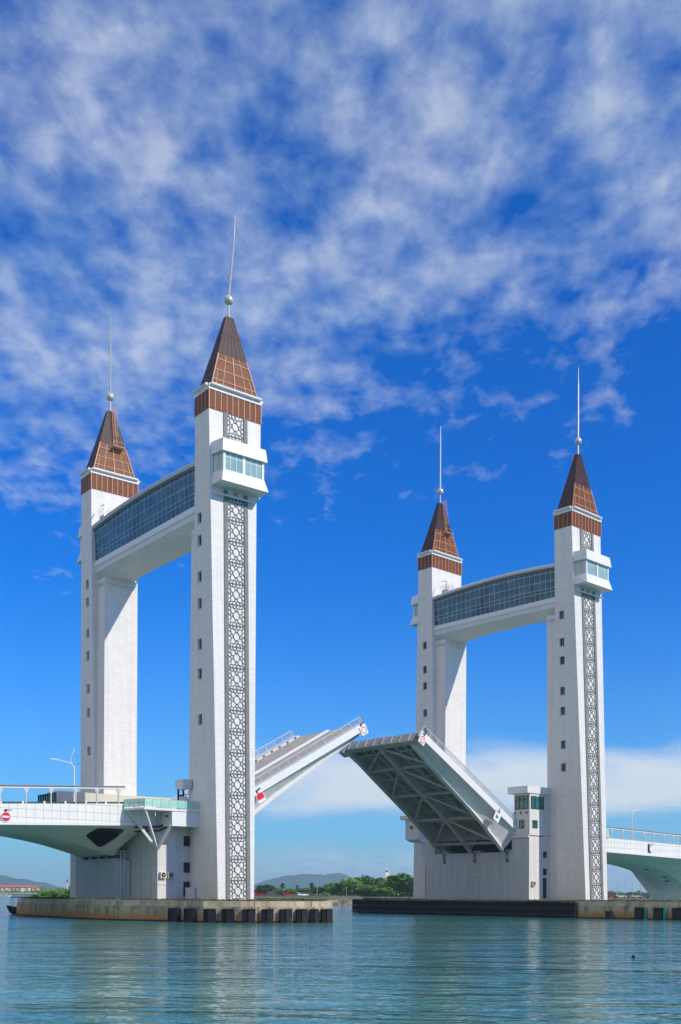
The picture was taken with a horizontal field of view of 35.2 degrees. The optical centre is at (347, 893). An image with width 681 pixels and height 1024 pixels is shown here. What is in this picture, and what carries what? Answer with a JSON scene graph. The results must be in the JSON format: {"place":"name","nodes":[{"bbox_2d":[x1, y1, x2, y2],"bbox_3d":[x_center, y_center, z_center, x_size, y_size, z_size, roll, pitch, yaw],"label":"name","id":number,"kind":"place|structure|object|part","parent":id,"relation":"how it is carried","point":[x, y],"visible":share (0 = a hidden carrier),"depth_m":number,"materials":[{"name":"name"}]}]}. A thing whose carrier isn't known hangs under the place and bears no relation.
{"place":"outdoors","nodes":[
{"label":"outdoors","id":0,"kind":"place"},
{"bbox_2d":[0,885,8,891],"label":"red roofed house","id":1,"kind":"structure","parent":0,"point":[3,888],"depth_m":966.66,"materials":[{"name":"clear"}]},
{"bbox_2d":[10,885,24,891],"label":"red roofed house","id":2,"kind":"structure","parent":0,"point":[17,887],"depth_m":961.50,"materials":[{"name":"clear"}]},
{"bbox_2d":[24,885,30,890],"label":"red roofed house","id":3,"kind":"structure","parent":0,"point":[27,887],"depth_m":972.95,"materials":[{"name":"white paint"}]},
{"bbox_2d":[0,875,64,888],"bbox_3d":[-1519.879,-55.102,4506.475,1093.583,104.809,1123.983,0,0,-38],"label":"hills","id":4,"kind":"structure","parent":0,"point":[6,880],"depth_m":4561.04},
{"bbox_2d":[31,886,39,890],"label":"red roofed house","id":5,"kind":"structure","parent":0,"point":[35,888],"depth_m":982.83,"materials":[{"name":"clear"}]},
{"bbox_2d":[21,897,325,900],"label":"grass","id":6,"kind":"structure","parent":0,"point":[279,899],"depth_m":139.30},
{"bbox_2d":[77,316,139,795],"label":"bridge tower","id":7,"kind":"structure","parent":6,"relation":"on","point":[109,480],"depth_m":176.29,"materials":[{"name":"white concrete"}]},
{"bbox_2d":[70,812,189,898],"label":"bridge abutment","id":8,"kind":"object","parent":6,"relation":"on","point":[149,863],"visible":0.43,"depth_m":150.26,"materials":[{"name":"paint"}]},
{"bbox_2d":[38,791,176,815],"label":"plant room","id":9,"kind":"object","parent":8,"relation":"on","point":[61,796],"visible":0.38,"depth_m":168.27,"materials":[{"name":"metal"}]},
{"bbox_2d":[160,872,166,878],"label":"air conditioner","id":10,"kind":"object","parent":8,"relation":"attached to","point":[163,875],"visible":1,"depth_m":148.13,"materials":[{"name":"white metal"}]},
{"bbox_2d":[167,872,173,878],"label":"air conditioner","id":11,"kind":"object","parent":8,"relation":"attached to","point":[170,874],"visible":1,"depth_m":148.83,"materials":[{"name":"white metal"}]},
{"bbox_2d":[156,716,364,814],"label":"bascule leaf","id":12,"kind":"object","parent":8,"relation":"on","point":[281,768],"visible":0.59,"depth_m":173.13,"materials":[{"name":"metal"}]},
{"bbox_2d":[255,788,265,802],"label":"sign board","id":13,"kind":"object","parent":12,"relation":"attached to","point":[260,796],"visible":0.98,"depth_m":163.72,"materials":[{"name":"red paint"}]},
{"bbox_2d":[359,721,368,735],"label":"sign board","id":14,"kind":"object","parent":12,"relation":"attached to","point":[363,730],"visible":1,"depth_m":176.24,"materials":[{"name":"white paint"}]},
{"bbox_2d":[183,836,189,895],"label":"stair shaft","id":15,"kind":"object","parent":6,"relation":"on","point":[186,864],"visible":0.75,"depth_m":150.70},
{"bbox_2d":[189,224,268,899],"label":"bridge tower","id":16,"kind":"structure","parent":6,"relation":"on","point":[231,489],"depth_m":147.43,"materials":[{"name":"white concrete"}]},
{"bbox_2d":[91,462,194,581],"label":"skywalk","id":17,"kind":"object","parent":16,"relation":"attached to","point":[143,532],"visible":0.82,"depth_m":163.45,"materials":[{"name":"glass"}]},
{"bbox_2d":[124,798,198,849],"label":"tower balcony","id":18,"kind":"structure","parent":16,"relation":"attached to","point":[182,817],"depth_m":146.51,"materials":[{"name":"white paint"}]},
{"bbox_2d":[175,779,191,809],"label":"equipment canopy","id":19,"kind":"object","parent":18,"relation":"on","point":[183,784],"visible":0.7,"depth_m":150.53,"materials":[{"name":"metal"}]},
{"bbox_2d":[179,796,187,809],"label":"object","id":20,"kind":"structure","parent":19,"relation":"in","point":[182,798],"depth_m":150.93,"materials":[{"name":"white paint"}]},
{"bbox_2d":[267,891,278,894],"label":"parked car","id":21,"kind":"object","parent":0,"point":[271,893],"visible":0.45,"depth_m":402.08,"materials":[{"name":"metal"}]},
{"bbox_2d":[254,873,350,889],"bbox_3d":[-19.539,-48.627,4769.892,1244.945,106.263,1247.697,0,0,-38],"label":"hills","id":22,"kind":"structure","parent":0,"point":[300,881],"depth_m":4717.72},
{"bbox_2d":[3,894,652,903],"bbox_3d":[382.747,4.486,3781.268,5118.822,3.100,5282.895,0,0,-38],"label":"shore ground","id":23,"kind":"structure","parent":0,"point":[348,898],"depth_m":374.06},
{"bbox_2d":[0,889,63,893],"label":"treeline","id":24,"kind":"object","parent":23,"relation":"on","point":[19,891],"visible":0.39,"depth_m":933.88,"materials":[{"name":"green plant"}]},
{"bbox_2d":[39,886,69,890],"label":"treeline","id":25,"kind":"object","parent":23,"relation":"on","point":[57,889],"visible":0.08,"depth_m":1150.87,"materials":[{"name":"green plant"}]},
{"bbox_2d":[254,884,275,893],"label":"leafy tree","id":26,"kind":"object","parent":23,"relation":"on","point":[265,888],"visible":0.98,"depth_m":417.34,"materials":[{"name":"green plant"}]},
{"bbox_2d":[274,888,283,893],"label":"leafy tree","id":27,"kind":"object","parent":23,"relation":"on","point":[278,891],"visible":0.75,"depth_m":467.32,"materials":[{"name":"green plant"}]},
{"bbox_2d":[254,888,323,895],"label":"treeline","id":28,"kind":"object","parent":23,"relation":"on","point":[321,894],"visible":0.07,"depth_m":549.53,"materials":[{"name":"green plant"}]},
{"bbox_2d":[283,888,298,893],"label":"leafy tree","id":29,"kind":"object","parent":23,"relation":"on","point":[291,891],"visible":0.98,"depth_m":457.67,"materials":[{"name":"green plant"}]},
{"bbox_2d":[298,888,310,893],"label":"leafy tree","id":30,"kind":"object","parent":23,"relation":"on","point":[304,890],"visible":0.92,"depth_m":458.65,"materials":[{"name":"green plant"}]},
{"bbox_2d":[254,895,359,896],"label":"retaining wall","id":31,"kind":"structure","parent":23,"relation":"on","point":[303,896],"depth_m":385.23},
{"bbox_2d":[270,898,361,904],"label":"rocks","id":32,"kind":"object","parent":23,"relation":"on","point":[344,902],"visible":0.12,"depth_m":351.54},
{"bbox_2d":[309,886,324,893],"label":"leafy tree","id":33,"kind":"object","parent":23,"relation":"on","point":[318,890],"visible":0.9,"depth_m":448.22,"materials":[{"name":"green plant"}]},
{"bbox_2d":[326,883,336,895],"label":"leafy tree","id":34,"kind":"object","parent":23,"relation":"on","point":[330,887],"visible":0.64,"depth_m":428.30,"materials":[{"name":"green plant"}]},
{"bbox_2d":[334,882,345,895],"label":"leafy tree","id":35,"kind":"object","parent":23,"relation":"on","point":[337,888],"visible":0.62,"depth_m":423.83,"materials":[{"name":"green plant"}]},
{"bbox_2d":[338,877,361,895],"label":"leafy tree","id":36,"kind":"object","parent":23,"relation":"on","point":[347,883],"visible":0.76,"depth_m":417.06,"materials":[{"name":"green plant"}]},
{"bbox_2d":[351,882,358,895],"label":"leafy tree","id":37,"kind":"object","parent":23,"relation":"on","point":[355,884],"visible":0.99,"depth_m":394.59,"materials":[{"name":"green plant"}]},
{"bbox_2d":[353,889,365,894],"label":"leafy tree","id":38,"kind":"object","parent":23,"relation":"on","point":[355,891],"visible":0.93,"depth_m":386.15,"materials":[{"name":"green plant"}]},
{"bbox_2d":[354,875,375,896],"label":"leafy tree","id":39,"kind":"object","parent":23,"relation":"on","point":[366,879],"visible":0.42,"depth_m":435.98,"materials":[{"name":"green plant"}]},
{"bbox_2d":[324,882,411,896],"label":"treeline","id":40,"kind":"object","parent":23,"relation":"on","point":[391,894],"visible":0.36,"depth_m":440.93,"materials":[{"name":"green plant"}]},
{"bbox_2d":[356,884,381,896],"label":"leafy tree","id":41,"kind":"object","parent":23,"relation":"on","point":[366,889],"visible":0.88,"depth_m":382.76,"materials":[{"name":"green plant"}]},
{"bbox_2d":[371,877,385,896],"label":"leafy tree","id":42,"kind":"object","parent":23,"relation":"on","point":[377,880],"visible":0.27,"depth_m":437.80,"materials":[{"name":"green plant"}]},
{"bbox_2d":[371,887,393,896],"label":"leafy tree","id":43,"kind":"object","parent":23,"relation":"on","point":[385,890],"visible":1,"depth_m":374.50,"materials":[{"name":"green plant"}]},
{"bbox_2d":[377,880,395,896],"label":"leafy tree","id":44,"kind":"object","parent":23,"relation":"on","point":[382,884],"visible":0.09,"depth_m":418.25,"materials":[{"name":"green plant"}]},
{"bbox_2d":[384,869,389,880],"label":"white monument","id":45,"kind":"object","parent":23,"relation":"on","point":[386,873],"visible":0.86,"depth_m":618.62,"materials":[{"name":"paint"}]},
{"bbox_2d":[384,873,412,896],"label":"leafy tree","id":46,"kind":"object","parent":23,"relation":"on","point":[399,882],"visible":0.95,"depth_m":381.47,"materials":[{"name":"green plant"}]},
{"bbox_2d":[401,885,412,896],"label":"leafy tree","id":47,"kind":"object","parent":23,"relation":"on","point":[409,889],"visible":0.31,"depth_m":388.05,"materials":[{"name":"green plant"}]},
{"bbox_2d":[607,893,616,897],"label":"parked car","id":48,"kind":"object","parent":23,"relation":"on","point":[611,895],"visible":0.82,"depth_m":418.59,"materials":[{"name":"red metal"}]},
{"bbox_2d":[615,894,626,897],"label":"parked car","id":49,"kind":"object","parent":23,"relation":"on","point":[620,895],"visible":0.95,"depth_m":421.58,"materials":[{"name":"white metal"}]},
{"bbox_2d":[630,894,641,897],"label":"parked car","id":50,"kind":"object","parent":23,"relation":"on","point":[633,896],"visible":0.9,"depth_m":414.36,"materials":[{"name":"silver metal"}]},
{"bbox_2d":[606,838,680,899],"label":"approach viaduct","id":51,"kind":"object","parent":23,"relation":"on","point":[656,872],"visible":0.64,"depth_m":235.93,"materials":[{"name":"white paint"}]},
{"bbox_2d":[624,802,641,839],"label":"street lamp","id":52,"kind":"object","parent":51,"relation":"on","point":[631,818],"visible":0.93,"depth_m":229.38,"materials":[{"name":"metal"}]},
{"bbox_2d":[606,826,680,844],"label":"railing","id":53,"kind":"object","parent":51,"relation":"attached to","point":[635,830],"visible":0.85,"depth_m":220.30,"materials":[{"name":"metal"}]},
{"bbox_2d":[648,844,652,852],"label":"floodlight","id":54,"kind":"object","parent":51,"relation":"attached to","point":[651,849],"visible":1,"depth_m":221.51,"materials":[{"name":"metal"}]},
{"bbox_2d":[640,893,649,897],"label":"parked car","id":55,"kind":"object","parent":23,"relation":"on","point":[646,895],"visible":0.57,"depth_m":419.30,"materials":[{"name":"grey metal"}]},
{"bbox_2d":[0,896,680,1023],"bbox_3d":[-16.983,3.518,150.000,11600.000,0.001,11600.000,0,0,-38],"label":"water","id":56,"kind":"structure","parent":0,"point":[347,965],"depth_m":50.03,"materials":[{"name":"liquid"}]},
{"bbox_2d":[6,897,53,913],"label":"fishing boat","id":57,"kind":"object","parent":56,"relation":"on","point":[12,909],"visible":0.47,"depth_m":177.90,"materials":[{"name":"metal"}]},
{"bbox_2d":[17,898,332,922],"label":"pier island","id":58,"kind":"structure","parent":56,"relation":"in","point":[140,910],"depth_m":137.93,"materials":[{"name":"concrete"}]},
{"bbox_2d":[75,850,129,898],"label":"viaduct pier","id":59,"kind":"structure","parent":58,"relation":"on","point":[103,878],"depth_m":156.68,"materials":[{"name":"concrete"}]},
{"bbox_2d":[0,804,154,859],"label":"approach viaduct","id":60,"kind":"object","parent":59,"relation":"on","point":[68,828],"visible":0.98,"depth_m":145.04,"materials":[{"name":"white paint"}]},
{"bbox_2d":[1,809,10,821],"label":"no entry sign","id":61,"kind":"object","parent":60,"relation":"attached to","point":[5,816],"visible":1,"depth_m":135.29,"materials":[{"name":"metal"}]},
{"bbox_2d":[1,801,123,803],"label":"edge barrier","id":62,"kind":"object","parent":60,"relation":"on","point":[65,802],"visible":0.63,"depth_m":140.46,"materials":[{"name":"white metal"}]},
{"bbox_2d":[0,785,125,803],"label":"lighting rail","id":63,"kind":"object","parent":60,"relation":"on","point":[51,788],"visible":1,"depth_m":140.05,"materials":[{"name":"metal"}]},
{"bbox_2d":[50,749,97,801],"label":"street lamp","id":64,"kind":"object","parent":60,"relation":"on","point":[74,771],"visible":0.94,"depth_m":156.78,"materials":[{"name":"metal"}]},
{"bbox_2d":[168,908,181,921],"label":"pier fender","id":65,"kind":"object","parent":58,"relation":"attached to","point":[174,915],"visible":0.94,"depth_m":134.16,"materials":[{"name":"black rubber"}]},
{"bbox_2d":[185,887,194,898],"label":"electrical cabinet","id":66,"kind":"object","parent":58,"relation":"on","point":[189,892],"visible":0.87,"depth_m":148.95,"materials":[{"name":"metal"}]},
{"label":"door","id":67,"kind":"part","parent":66,"relation":"part of","materials":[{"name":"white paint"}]},
{"bbox_2d":[183,908,197,921],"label":"pier fender","id":68,"kind":"object","parent":58,"relation":"attached to","point":[190,915],"visible":0.94,"depth_m":132.34,"materials":[{"name":"black rubber"}]},
{"bbox_2d":[203,909,216,922],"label":"pier fender","id":69,"kind":"object","parent":58,"relation":"attached to","point":[209,916],"visible":0.94,"depth_m":130.97,"materials":[{"name":"black rubber"}]},
{"bbox_2d":[221,909,235,922],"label":"pier fender","id":70,"kind":"object","parent":58,"relation":"attached to","point":[228,916],"visible":0.94,"depth_m":130.75,"materials":[{"name":"black rubber"}]},
{"bbox_2d":[241,909,255,922],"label":"pier fender","id":71,"kind":"object","parent":58,"relation":"attached to","point":[248,916],"visible":0.93,"depth_m":130.76,"materials":[{"name":"black rubber"}]},
{"bbox_2d":[260,909,273,922],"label":"pier fender","id":72,"kind":"object","parent":58,"relation":"attached to","point":[267,916],"visible":0.93,"depth_m":131.26,"materials":[{"name":"black rubber"}]},
{"bbox_2d":[278,909,291,922],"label":"pier fender","id":73,"kind":"object","parent":58,"relation":"attached to","point":[285,916],"visible":0.93,"depth_m":131.92,"materials":[{"name":"black rubber"}]},
{"bbox_2d":[294,909,307,922],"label":"pier fender","id":74,"kind":"object","parent":58,"relation":"attached to","point":[301,916],"visible":0.93,"depth_m":132.87,"materials":[{"name":"black rubber"}]},
{"bbox_2d":[308,909,318,922],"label":"pier fender","id":75,"kind":"object","parent":58,"relation":"attached to","point":[313,916],"visible":0.93,"depth_m":133.65,"materials":[{"name":"black rubber"}]},
{"bbox_2d":[320,909,332,921],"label":"pier fender","id":76,"kind":"object","parent":58,"relation":"attached to","point":[326,915],"visible":0.94,"depth_m":134.47,"materials":[{"name":"black rubber"}]},
{"bbox_2d":[381,899,680,919],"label":"pier island","id":77,"kind":"structure","parent":56,"relation":"in","point":[598,909],"depth_m":162.57,"materials":[{"name":"concrete"}]},
{"bbox_2d":[352,899,577,917],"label":"timber fender","id":78,"kind":"object","parent":77,"relation":"attached to","point":[558,909],"visible":0.99,"depth_m":180.76,"materials":[{"name":"black wood"}]},
{"bbox_2d":[605,911,613,918],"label":"pier fender","id":79,"kind":"object","parent":77,"relation":"attached to","point":[608,914],"visible":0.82,"depth_m":162.36,"materials":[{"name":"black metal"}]},
{"bbox_2d":[634,908,647,919],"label":"pier fender","id":80,"kind":"object","parent":77,"relation":"attached to","point":[640,912],"visible":0.88,"depth_m":159.45,"materials":[{"name":"black rubber"}]},
{"bbox_2d":[653,908,666,919],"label":"pier fender","id":81,"kind":"object","parent":77,"relation":"attached to","point":[659,913],"visible":0.88,"depth_m":157.47,"materials":[{"name":"black rubber"}]},
{"bbox_2d":[672,908,680,918],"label":"pier fender","id":82,"kind":"object","parent":77,"relation":"attached to","point":[676,913],"visible":1,"depth_m":155.63,"materials":[{"name":"black rubber"}]},
{"bbox_2d":[0,0,680,892],"label":"sky","id":83,"kind":"structure","parent":0,"point":[442,212],"materials":[{"name":"blue"}]},
{"bbox_2d":[362,897,680,901],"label":"grass","id":84,"kind":"structure","parent":0,"point":[644,900],"depth_m":179.62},
{"bbox_2d":[410,426,465,897],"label":"bridge tower","id":85,"kind":"structure","parent":84,"relation":"on","point":[441,695],"depth_m":218.15,"materials":[{"name":"white concrete"}]},
{"bbox_2d":[400,816,427,842],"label":"control booth","id":86,"kind":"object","parent":85,"relation":"attached to","point":[413,834],"depth_m":214.72,"materials":[{"name":"white paint"}]},
{"bbox_2d":[425,835,549,899],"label":"bridge abutment","id":87,"kind":"object","parent":84,"relation":"on","point":[517,866],"visible":0.83,"depth_m":200.32,"materials":[{"name":"paint"}]},
{"bbox_2d":[339,725,516,853],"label":"bascule leaf","id":88,"kind":"object","parent":87,"relation":"on","point":[435,793],"visible":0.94,"depth_m":192.15,"materials":[{"name":"metal"}]},
{"bbox_2d":[418,731,426,745],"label":"sign board","id":89,"kind":"object","parent":88,"relation":"attached to","point":[422,739],"visible":1,"depth_m":178.10,"materials":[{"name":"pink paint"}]},
{"bbox_2d":[493,809,500,822],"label":"sign board","id":90,"kind":"object","parent":88,"relation":"attached to","point":[497,816],"visible":1,"depth_m":191.35,"materials":[{"name":"white paint"}]},
{"bbox_2d":[507,786,550,836],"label":"control house","id":91,"kind":"structure","parent":87,"relation":"on","point":[532,809],"depth_m":194.76,"materials":[{"name":"white paint"}]},
{"bbox_2d":[515,796,527,809],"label":"window","id":92,"kind":"structure","parent":91,"relation":"in","point":[521,802],"depth_m":194.55,"materials":[{"name":"teal glass"}]},
{"bbox_2d":[519,820,523,827],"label":"window","id":93,"kind":"structure","parent":91,"relation":"in","point":[521,822],"depth_m":194.46,"materials":[{"name":"teal glass"}]},
{"bbox_2d":[532,820,537,827],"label":"window","id":94,"kind":"structure","parent":91,"relation":"in","point":[534,822],"depth_m":194.27,"materials":[{"name":"teal glass"}]},
{"bbox_2d":[531,796,539,808],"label":"window","id":95,"kind":"structure","parent":91,"relation":"in","point":[535,800],"depth_m":194.27,"materials":[{"name":"teal glass"}]},
{"bbox_2d":[540,797,543,809],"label":"window","id":96,"kind":"structure","parent":91,"relation":"in","point":[541,798],"depth_m":195.70,"materials":[{"name":"teal glass"}]},
{"bbox_2d":[543,852,546,897],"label":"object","id":97,"kind":"object","parent":87,"relation":"in","point":[544,873],"visible":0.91,"depth_m":196.26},
{"bbox_2d":[547,367,611,899],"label":"bridge tower","id":98,"kind":"structure","parent":0,"point":[576,782],"depth_m":193.99,"materials":[{"name":"white concrete"}]},
{"bbox_2d":[432,563,554,642],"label":"skywalk","id":99,"kind":"object","parent":98,"relation":"attached to","point":[491,605],"visible":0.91,"depth_m":206.17,"materials":[{"name":"glass"}]},
{"bbox_2d":[559,657,564,665],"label":"window","id":100,"kind":"structure","parent":98,"relation":"in","point":[562,658],"depth_m":194.17,"materials":[{"name":"grey glass"}]},
{"bbox_2d":[560,687,564,695],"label":"window","id":101,"kind":"structure","parent":98,"relation":"in","point":[563,688],"depth_m":194.39,"materials":[{"name":"grey glass"}]},
{"bbox_2d":[560,741,565,749],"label":"window","id":102,"kind":"structure","parent":98,"relation":"in","point":[563,742],"depth_m":194.53,"materials":[{"name":"grey glass"}]},
{"bbox_2d":[562,763,565,771],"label":"window","id":103,"kind":"structure","parent":98,"relation":"in","point":[563,765],"depth_m":194.65,"materials":[{"name":"grey glass"}]},
{"bbox_2d":[606,829,609,839],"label":"tower balcony","id":104,"kind":"structure","parent":98,"relation":"attached to","point":[607,833],"depth_m":204.84,"materials":[{"name":"glass"}]},
{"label":"islet ground","id":105,"kind":"structure","parent":0,"visible":0},
{"bbox_2d":[30,893,43,896],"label":"shrub","id":106,"kind":"object","parent":105,"relation":"on","point":[37,895],"visible":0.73,"depth_m":287.69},
{"bbox_2d":[37,892,51,896],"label":"shrub","id":107,"kind":"object","parent":105,"relation":"on","point":[46,894],"visible":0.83,"depth_m":289.69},
{"bbox_2d":[48,891,56,896],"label":"shrub","id":108,"kind":"object","parent":105,"relation":"on","point":[52,893],"visible":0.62,"depth_m":291.05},
{"bbox_2d":[53,891,64,897],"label":"shrub","id":109,"kind":"object","parent":105,"relation":"on","point":[58,893],"visible":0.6,"depth_m":290.06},
{"bbox_2d":[61,890,69,897],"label":"shrub","id":110,"kind":"object","parent":105,"relation":"on","point":[65,894],"visible":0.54,"depth_m":288.95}
]}

